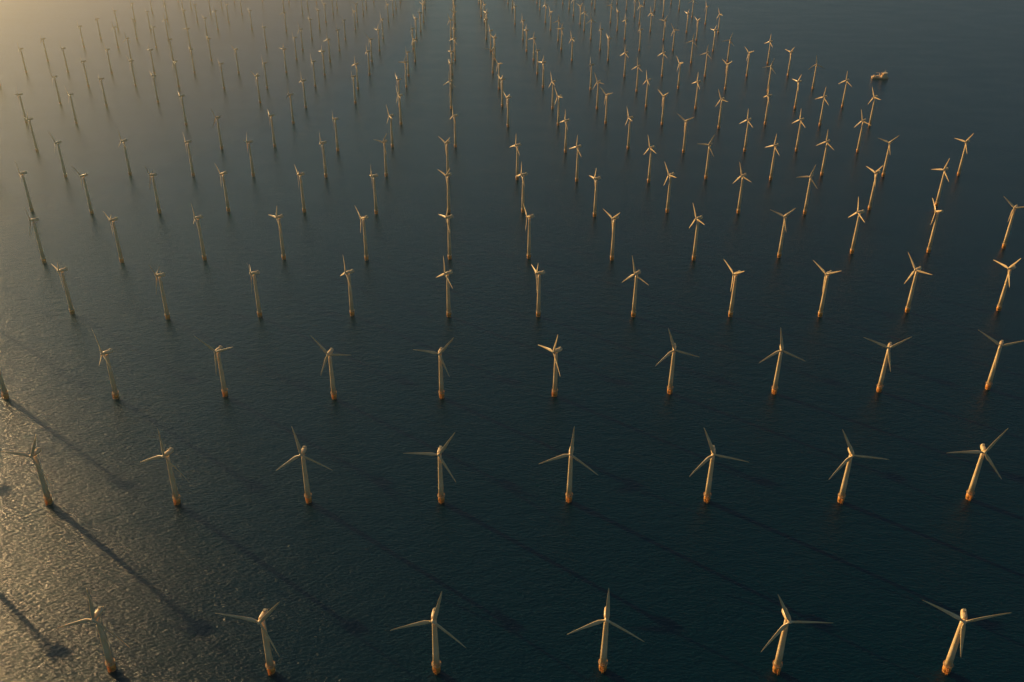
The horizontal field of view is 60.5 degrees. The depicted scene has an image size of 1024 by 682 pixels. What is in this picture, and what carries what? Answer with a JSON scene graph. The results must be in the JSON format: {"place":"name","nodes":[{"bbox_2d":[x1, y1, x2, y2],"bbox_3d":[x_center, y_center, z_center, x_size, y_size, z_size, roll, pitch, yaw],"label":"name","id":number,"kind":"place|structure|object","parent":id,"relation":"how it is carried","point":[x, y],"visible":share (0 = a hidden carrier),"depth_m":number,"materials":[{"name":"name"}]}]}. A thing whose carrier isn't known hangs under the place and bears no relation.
{"place":"outdoors","nodes":[
{"label":"outdoors","id":0,"kind":"place"},
{"bbox_2d":[0,0,1023,681],"bbox_3d":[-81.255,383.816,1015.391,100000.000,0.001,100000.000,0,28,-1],"label":"sea","id":1,"kind":"structure","parent":0,"point":[512,556],"depth_m":1725.40,"materials":[{"name":"teal liquid"}]},
{"bbox_2d":[0,372,8,399],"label":"wind turbine","id":2,"kind":"object","parent":1,"relation":"in","point":[4,394],"visible":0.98,"depth_m":1526.37,"materials":[{"name":"paint"}]},
{"bbox_2d":[15,162,33,211],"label":"wind turbine","id":3,"kind":"object","parent":1,"relation":"in","point":[27,194],"visible":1,"depth_m":2350.39,"materials":[{"name":"paint"}]},
{"bbox_2d":[0,435,52,504],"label":"wind turbine","id":4,"kind":"object","parent":1,"relation":"in","point":[41,475],"visible":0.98,"depth_m":1248.63,"materials":[{"name":"paint"}]},
{"bbox_2d":[23,113,38,151],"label":"wind turbine","id":5,"kind":"object","parent":1,"relation":"in","point":[33,136],"visible":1,"depth_m":2852.09,"materials":[{"name":"paint"}]},
{"bbox_2d":[24,207,45,262],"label":"wind turbine","id":6,"kind":"object","parent":1,"relation":"in","point":[43,257],"visible":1,"depth_m":2039.24,"materials":[{"name":"paint"}]},
{"bbox_2d":[48,69,61,104],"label":"wind turbine","id":7,"kind":"object","parent":1,"relation":"in","point":[59,99],"visible":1,"depth_m":3437.69,"materials":[{"name":"paint"}]},
{"bbox_2d":[49,133,66,177],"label":"wind turbine","id":8,"kind":"object","parent":1,"relation":"in","point":[62,162],"visible":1,"depth_m":2613.06,"materials":[{"name":"paint"}]},
{"bbox_2d":[53,263,74,313],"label":"wind turbine","id":9,"kind":"object","parent":1,"relation":"in","point":[70,305],"visible":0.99,"depth_m":1801.92,"materials":[{"name":"paint"}]},
{"bbox_2d":[65,88,77,123],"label":"wind turbine","id":10,"kind":"object","parent":1,"relation":"in","point":[74,114],"visible":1,"depth_m":3172.40,"materials":[{"name":"paint"}]},
{"bbox_2d":[72,166,93,213],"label":"wind turbine","id":11,"kind":"object","parent":1,"relation":"in","point":[87,195],"visible":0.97,"depth_m":2333.03,"materials":[{"name":"paint"}]},
{"bbox_2d":[58,588,128,672],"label":"wind turbine","id":12,"kind":"object","parent":1,"relation":"in","point":[110,664],"visible":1,"depth_m":982.94,"materials":[{"name":"paint"}]},
{"bbox_2d":[92,330,118,399],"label":"wind turbine","id":13,"kind":"object","parent":1,"relation":"in","point":[115,393],"visible":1,"depth_m":1512.18,"materials":[{"name":"paint"}]},
{"bbox_2d":[103,211,123,262],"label":"wind turbine","id":14,"kind":"object","parent":1,"relation":"in","point":[121,257],"visible":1,"depth_m":2042.20,"materials":[{"name":"paint"}]},
{"bbox_2d":[118,131,131,175],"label":"wind turbine","id":15,"kind":"object","parent":1,"relation":"in","point":[127,159],"visible":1,"depth_m":2635.78,"materials":[{"name":"paint"}]},
{"bbox_2d":[145,167,160,212],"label":"wind turbine","id":16,"kind":"object","parent":1,"relation":"in","point":[156,195],"visible":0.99,"depth_m":2344.31,"materials":[{"name":"paint"}]},
{"bbox_2d":[149,265,169,319],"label":"wind turbine","id":17,"kind":"object","parent":1,"relation":"in","point":[167,313],"visible":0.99,"depth_m":1784.55,"materials":[{"name":"paint"}]},
{"bbox_2d":[141,430,186,505],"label":"wind turbine","id":18,"kind":"object","parent":1,"relation":"in","point":[176,494],"visible":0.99,"depth_m":1252.54,"materials":[{"name":"paint"}]},
{"bbox_2d":[177,91,187,125],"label":"wind turbine","id":19,"kind":"object","parent":1,"relation":"in","point":[185,119],"visible":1,"depth_m":3163.23,"materials":[{"name":"paint"}]},
{"bbox_2d":[183,135,194,176],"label":"wind turbine","id":20,"kind":"object","parent":1,"relation":"in","point":[191,163],"visible":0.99,"depth_m":2631.96,"materials":[{"name":"paint"}]},
{"bbox_2d":[191,204,206,260],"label":"wind turbine","id":21,"kind":"object","parent":1,"relation":"in","point":[204,255],"visible":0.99,"depth_m":2060.01,"materials":[{"name":"paint"}]},
{"bbox_2d":[196,337,232,396],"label":"wind turbine","id":22,"kind":"object","parent":1,"relation":"in","point":[218,350],"visible":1,"depth_m":1516.57,"materials":[{"name":"paint"}]},
{"bbox_2d":[211,109,222,149],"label":"wind turbine","id":23,"kind":"object","parent":1,"relation":"in","point":[220,138],"visible":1,"depth_m":2891.60,"materials":[{"name":"paint"}]},
{"bbox_2d":[215,164,229,211],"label":"wind turbine","id":24,"kind":"object","parent":1,"relation":"in","point":[226,195],"visible":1,"depth_m":2359.22,"materials":[{"name":"paint"}]},
{"bbox_2d":[216,602,279,675],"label":"wind turbine","id":25,"kind":"object","parent":1,"relation":"in","point":[270,662],"visible":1,"depth_m":980.81,"materials":[{"name":"paint"}]},
{"bbox_2d":[244,132,254,176],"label":"wind turbine","id":26,"kind":"object","parent":1,"relation":"in","point":[251,160],"visible":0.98,"depth_m":2633.66,"materials":[{"name":"paint"}]},
{"bbox_2d":[248,264,261,316],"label":"wind turbine","id":27,"kind":"object","parent":1,"relation":"in","point":[259,311],"visible":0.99,"depth_m":1796.51,"materials":[{"name":"paint"}]},
{"bbox_2d":[268,111,275,146],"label":"wind turbine","id":28,"kind":"object","parent":1,"relation":"in","point":[273,136],"visible":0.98,"depth_m":2919.76,"materials":[{"name":"paint"}]},
{"bbox_2d":[270,210,285,259],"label":"wind turbine","id":29,"kind":"object","parent":1,"relation":"in","point":[283,254],"visible":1,"depth_m":2065.23,"materials":[{"name":"paint"}]},
{"bbox_2d":[295,167,305,212],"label":"wind turbine","id":30,"kind":"object","parent":1,"relation":"in","point":[302,195],"visible":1,"depth_m":2356.39,"materials":[{"name":"paint"}]},
{"bbox_2d":[276,427,330,502],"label":"wind turbine","id":31,"kind":"object","parent":1,"relation":"in","point":[307,494],"visible":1,"depth_m":1255.28,"materials":[{"name":"paint"}]},
{"bbox_2d":[319,133,327,177],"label":"wind turbine","id":32,"kind":"object","parent":1,"relation":"in","point":[324,161],"visible":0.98,"depth_m":2633.17,"materials":[{"name":"paint"}]},
{"bbox_2d":[310,335,346,399],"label":"wind turbine","id":33,"kind":"object","parent":1,"relation":"in","point":[333,392],"visible":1,"depth_m":1510.17,"materials":[{"name":"paint"}]},
{"bbox_2d":[332,114,338,150],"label":"wind turbine","id":34,"kind":"object","parent":1,"relation":"in","point":[336,135],"visible":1,"depth_m":2881.57,"materials":[{"name":"paint"}]},
{"bbox_2d":[340,257,354,315],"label":"wind turbine","id":35,"kind":"object","parent":1,"relation":"in","point":[351,310],"visible":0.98,"depth_m":1804.59,"materials":[{"name":"paint"}]},
{"bbox_2d":[356,208,368,260],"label":"wind turbine","id":36,"kind":"object","parent":1,"relation":"in","point":[366,255],"visible":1,"depth_m":2064.02,"materials":[{"name":"paint"}]},
{"bbox_2d":[369,165,377,213],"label":"wind turbine","id":37,"kind":"object","parent":1,"relation":"in","point":[375,196],"visible":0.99,"depth_m":2347.92,"materials":[{"name":"paint"}]},
{"bbox_2d":[373,133,387,176],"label":"wind turbine","id":38,"kind":"object","parent":1,"relation":"in","point":[385,158],"visible":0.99,"depth_m":2641.18,"materials":[{"name":"paint"}]},
{"bbox_2d":[386,106,393,147],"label":"wind turbine","id":39,"kind":"object","parent":1,"relation":"in","point":[392,143],"visible":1,"depth_m":2925.80,"materials":[{"name":"paint"}]},
{"bbox_2d":[395,85,402,124],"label":"wind turbine","id":40,"kind":"object","parent":1,"relation":"in","point":[399,95],"visible":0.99,"depth_m":3189.71,"materials":[{"name":"paint"}]},
{"bbox_2d":[390,592,465,674],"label":"wind turbine","id":41,"kind":"object","parent":1,"relation":"in","point":[436,663],"visible":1,"depth_m":981.88,"materials":[{"name":"paint"}]},
{"bbox_2d":[404,433,455,503],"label":"wind turbine","id":42,"kind":"object","parent":1,"relation":"in","point":[441,493],"visible":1,"depth_m":1256.88,"materials":[{"name":"paint"}]},
{"bbox_2d":[413,338,453,398],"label":"wind turbine","id":43,"kind":"object","parent":1,"relation":"in","point":[441,391],"visible":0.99,"depth_m":1514.72,"materials":[{"name":"paint"}]},
{"bbox_2d":[436,257,452,316],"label":"wind turbine","id":44,"kind":"object","parent":1,"relation":"in","point":[446,274],"visible":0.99,"depth_m":1800.44,"materials":[{"name":"paint"}]},
{"bbox_2d":[438,136,450,173],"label":"wind turbine","id":45,"kind":"object","parent":1,"relation":"in","point":[447,142],"visible":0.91,"depth_m":2631.88,"materials":[{"name":"paint"}]},
{"bbox_2d":[439,169,451,212],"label":"wind turbine","id":46,"kind":"object","parent":1,"relation":"in","point":[448,193],"visible":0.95,"depth_m":2356.65,"materials":[{"name":"paint"}]},
{"bbox_2d":[439,208,452,259],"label":"wind turbine","id":47,"kind":"object","parent":1,"relation":"in","point":[449,254],"visible":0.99,"depth_m":2072.37,"materials":[{"name":"paint"}]},
{"bbox_2d":[450,108,457,147],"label":"wind turbine","id":48,"kind":"object","parent":1,"relation":"in","point":[455,141],"visible":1,"depth_m":2930.15,"materials":[{"name":"paint"}]},
{"bbox_2d":[503,92,510,126],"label":"wind turbine","id":49,"kind":"object","parent":1,"relation":"in","point":[507,100],"visible":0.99,"depth_m":3168.61,"materials":[{"name":"paint"}]},
{"bbox_2d":[511,141,520,179],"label":"wind turbine","id":50,"kind":"object","parent":1,"relation":"in","point":[517,163],"visible":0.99,"depth_m":2624.35,"materials":[{"name":"paint"}]},
{"bbox_2d":[517,162,527,212],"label":"wind turbine","id":51,"kind":"object","parent":1,"relation":"in","point":[522,176],"visible":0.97,"depth_m":2363.13,"materials":[{"name":"paint"}]},
{"bbox_2d":[523,204,534,258],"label":"wind turbine","id":52,"kind":"object","parent":1,"relation":"in","point":[529,217],"visible":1,"depth_m":2079.75,"materials":[{"name":"paint"}]},
{"bbox_2d":[531,264,544,316],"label":"wind turbine","id":53,"kind":"object","parent":1,"relation":"in","point":[538,311],"visible":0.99,"depth_m":1805.76,"materials":[{"name":"paint"}]},
{"bbox_2d":[539,335,561,396],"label":"wind turbine","id":54,"kind":"object","parent":1,"relation":"in","point":[555,350],"visible":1,"depth_m":1524.89,"materials":[{"name":"paint"}]},
{"bbox_2d":[554,87,562,125],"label":"wind turbine","id":55,"kind":"object","parent":1,"relation":"in","point":[559,97],"visible":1,"depth_m":3193.14,"materials":[{"name":"paint"}]},
{"bbox_2d":[561,113,569,152],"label":"wind turbine","id":56,"kind":"object","parent":1,"relation":"in","point":[565,146],"visible":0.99,"depth_m":2886.42,"materials":[{"name":"paint"}]},
{"bbox_2d":[539,426,597,502],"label":"wind turbine","id":57,"kind":"object","parent":1,"relation":"in","point":[569,494],"visible":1,"depth_m":1259.97,"materials":[{"name":"paint"}]},
{"bbox_2d":[569,135,581,181],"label":"wind turbine","id":58,"kind":"object","parent":1,"relation":"in","point":[577,162],"visible":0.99,"depth_m":2607.80,"materials":[{"name":"paint"}]},
{"bbox_2d":[590,172,600,216],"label":"wind turbine","id":59,"kind":"object","parent":1,"relation":"in","point":[595,197],"visible":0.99,"depth_m":2341.73,"materials":[{"name":"paint"}]},
{"bbox_2d":[567,588,643,672],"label":"wind turbine","id":60,"kind":"object","parent":1,"relation":"in","point":[603,662],"visible":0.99,"depth_m":986.45,"materials":[{"name":"paint"}]},
{"bbox_2d":[600,87,611,123],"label":"wind turbine","id":61,"kind":"object","parent":1,"relation":"in","point":[606,99],"visible":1,"depth_m":3218.18,"materials":[{"name":"paint"}]},
{"bbox_2d":[603,209,619,260],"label":"wind turbine","id":62,"kind":"object","parent":1,"relation":"in","point":[615,217],"visible":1,"depth_m":2071.16,"materials":[{"name":"paint"}]},
{"bbox_2d":[625,109,633,149],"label":"wind turbine","id":63,"kind":"object","parent":1,"relation":"in","point":[628,141],"visible":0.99,"depth_m":2924.44,"materials":[{"name":"paint"}]},
{"bbox_2d":[623,256,647,316],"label":"wind turbine","id":64,"kind":"object","parent":1,"relation":"in","point":[633,311],"visible":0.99,"depth_m":1804.71,"materials":[{"name":"paint"}]},
{"bbox_2d":[644,137,654,182],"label":"wind turbine","id":65,"kind":"object","parent":1,"relation":"in","point":[649,169],"visible":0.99,"depth_m":2606.70,"materials":[{"name":"paint"}]},
{"bbox_2d":[658,90,668,124],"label":"wind turbine","id":66,"kind":"object","parent":1,"relation":"in","point":[663,102],"visible":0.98,"depth_m":3208.64,"materials":[{"name":"paint"}]},
{"bbox_2d":[664,161,675,212],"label":"wind turbine","id":67,"kind":"object","parent":1,"relation":"in","point":[668,196],"visible":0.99,"depth_m":2372.54,"materials":[{"name":"paint"}]},
{"bbox_2d":[657,328,697,393],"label":"wind turbine","id":68,"kind":"object","parent":1,"relation":"in","point":[670,383],"visible":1,"depth_m":1532.39,"materials":[{"name":"paint"}]},
{"bbox_2d":[678,114,693,152],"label":"wind turbine","id":69,"kind":"object","parent":1,"relation":"in","point":[685,130],"visible":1,"depth_m":2887.62,"materials":[{"name":"paint"}]},
{"bbox_2d":[689,204,704,260],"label":"wind turbine","id":70,"kind":"object","parent":1,"relation":"in","point":[695,240],"visible":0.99,"depth_m":2075.63,"materials":[{"name":"paint"}]},
{"bbox_2d":[700,136,713,178],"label":"wind turbine","id":71,"kind":"object","parent":1,"relation":"in","point":[707,163],"visible":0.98,"depth_m":2638.00,"materials":[{"name":"paint"}]},
{"bbox_2d":[689,428,747,502],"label":"wind turbine","id":72,"kind":"object","parent":1,"relation":"in","point":[707,492],"visible":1,"depth_m":1263.47,"materials":[{"name":"paint"}]},
{"bbox_2d":[715,89,727,128],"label":"wind turbine","id":73,"kind":"object","parent":1,"relation":"in","point":[722,100],"visible":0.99,"depth_m":3170.47,"materials":[{"name":"paint"}]},
{"bbox_2d":[724,260,743,316],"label":"wind turbine","id":74,"kind":"object","parent":1,"relation":"in","point":[730,313],"visible":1,"depth_m":1808.84,"materials":[{"name":"paint"}]},
{"bbox_2d":[733,165,750,213],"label":"wind turbine","id":75,"kind":"object","parent":1,"relation":"in","point":[740,195],"visible":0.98,"depth_m":2369.99,"materials":[{"name":"paint"}]},
{"bbox_2d":[739,110,751,151],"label":"wind turbine","id":76,"kind":"object","parent":1,"relation":"in","point":[746,137],"visible":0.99,"depth_m":2908.41,"materials":[{"name":"paint"}]},
{"bbox_2d":[765,134,778,179],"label":"wind turbine","id":77,"kind":"object","parent":1,"relation":"in","point":[773,160],"visible":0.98,"depth_m":2634.30,"materials":[{"name":"paint"}]},
{"bbox_2d":[759,328,804,394],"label":"wind turbine","id":78,"kind":"object","parent":1,"relation":"in","point":[776,378],"visible":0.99,"depth_m":1534.26,"materials":[{"name":"paint"}]},
{"bbox_2d":[771,208,795,257],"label":"wind turbine","id":79,"kind":"object","parent":1,"relation":"in","point":[779,252],"visible":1,"depth_m":2093.69,"materials":[{"name":"paint"}]},
{"bbox_2d":[761,595,830,674],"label":"wind turbine","id":80,"kind":"object","parent":1,"relation":"in","point":[777,661],"visible":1,"depth_m":987.31,"materials":[{"name":"paint"}]},
{"bbox_2d":[793,112,804,151],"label":"wind turbine","id":81,"kind":"object","parent":1,"relation":"in","point":[797,142],"visible":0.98,"depth_m":2914.71,"materials":[{"name":"paint"}]},
{"bbox_2d":[796,165,816,213],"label":"wind turbine","id":82,"kind":"object","parent":1,"relation":"in","point":[807,197],"visible":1,"depth_m":2365.46,"materials":[{"name":"paint"}]},
{"bbox_2d":[816,89,827,125],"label":"wind turbine","id":83,"kind":"object","parent":1,"relation":"in","point":[824,100],"visible":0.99,"depth_m":3213.22,"materials":[{"name":"paint"}]},
{"bbox_2d":[816,132,833,175],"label":"wind turbine","id":84,"kind":"object","parent":1,"relation":"in","point":[824,159],"visible":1,"depth_m":2677.18,"materials":[{"name":"paint"}]},
{"bbox_2d":[813,260,839,316],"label":"wind turbine","id":85,"kind":"object","parent":1,"relation":"in","point":[824,290],"visible":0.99,"depth_m":1809.64,"materials":[{"name":"paint"}]},
{"bbox_2d":[839,71,850,107],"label":"wind turbine","id":86,"kind":"object","parent":1,"relation":"in","point":[842,104],"visible":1,"depth_m":3474.55,"materials":[{"name":"paint"}]},
{"bbox_2d":[848,197,864,253],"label":"wind turbine","id":87,"kind":"object","parent":1,"relation":"in","point":[852,249],"visible":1,"depth_m":2121.14,"materials":[{"name":"paint"}]},
{"bbox_2d":[830,431,888,502],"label":"wind turbine","id":88,"kind":"object","parent":1,"relation":"in","point":[842,494],"visible":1,"depth_m":1264.06,"materials":[{"name":"paint"}]},
{"bbox_2d":[855,110,869,151],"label":"wind turbine","id":89,"kind":"object","parent":1,"relation":"in","point":[860,136],"visible":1,"depth_m":2907.13,"materials":[{"name":"paint"}]},
{"bbox_2d":[866,166,881,209],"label":"wind turbine","id":90,"kind":"object","parent":1,"relation":"in","point":[873,190],"visible":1,"depth_m":2402.78,"materials":[{"name":"paint"}]},
{"bbox_2d":[868,88,879,125],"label":"wind turbine","id":91,"kind":"object","parent":1,"relation":"in","point":[875,98],"visible":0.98,"depth_m":3218.21,"materials":[{"name":"paint"}]},
{"bbox_2d":[871,71,888,78],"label":"supply ship","id":92,"kind":"object","parent":1,"relation":"on","point":[883,75],"visible":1,"depth_m":3999.52,"materials":[{"name":"paint"}]},
{"bbox_2d":[864,337,910,391],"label":"wind turbine","id":93,"kind":"object","parent":1,"relation":"in","point":[880,385],"visible":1,"depth_m":1541.65,"materials":[{"name":"paint"}]},
{"bbox_2d":[879,136,897,176],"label":"wind turbine","id":94,"kind":"object","parent":1,"relation":"in","point":[885,164],"visible":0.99,"depth_m":2673.38,"materials":[{"name":"paint"}]},
{"bbox_2d":[904,253,931,312],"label":"wind turbine","id":95,"kind":"object","parent":1,"relation":"in","point":[908,305],"visible":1,"depth_m":1831.05,"materials":[{"name":"paint"}]},
{"bbox_2d":[927,198,943,252],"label":"wind turbine","id":96,"kind":"object","parent":1,"relation":"in","point":[929,248],"visible":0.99,"depth_m":2129.45,"materials":[{"name":"paint"}]},
{"bbox_2d":[931,158,949,206],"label":"wind turbine","id":97,"kind":"object","parent":1,"relation":"in","point":[940,189],"visible":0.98,"depth_m":2431.62,"materials":[{"name":"paint"}]},
{"bbox_2d":[955,133,973,175],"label":"wind turbine","id":98,"kind":"object","parent":1,"relation":"in","point":[962,159],"visible":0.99,"depth_m":2687.37,"materials":[{"name":"paint"}]},
{"bbox_2d":[923,600,1011,674],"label":"wind turbine","id":99,"kind":"object","parent":1,"relation":"in","point":[948,665],"visible":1,"depth_m":988.11,"materials":[{"name":"paint"}]},
{"bbox_2d":[948,429,1006,500],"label":"wind turbine","id":100,"kind":"object","parent":1,"relation":"in","point":[971,489],"visible":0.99,"depth_m":1269.19,"materials":[{"name":"paint"}]},
{"bbox_2d":[979,330,1023,389],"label":"wind turbine","id":101,"kind":"object","parent":1,"relation":"in","point":[989,383],"visible":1,"depth_m":1553.28,"materials":[{"name":"paint"}]},
{"bbox_2d":[994,258,1020,310],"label":"wind turbine","id":102,"kind":"object","parent":1,"relation":"in","point":[1002,296],"visible":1,"depth_m":1843.96,"materials":[{"name":"paint"}]},
{"bbox_2d":[1002,197,1023,248],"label":"wind turbine","id":103,"kind":"object","parent":1,"relation":"in","point":[1012,214],"visible":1,"depth_m":2155.04,"materials":[{"name":"paint"}]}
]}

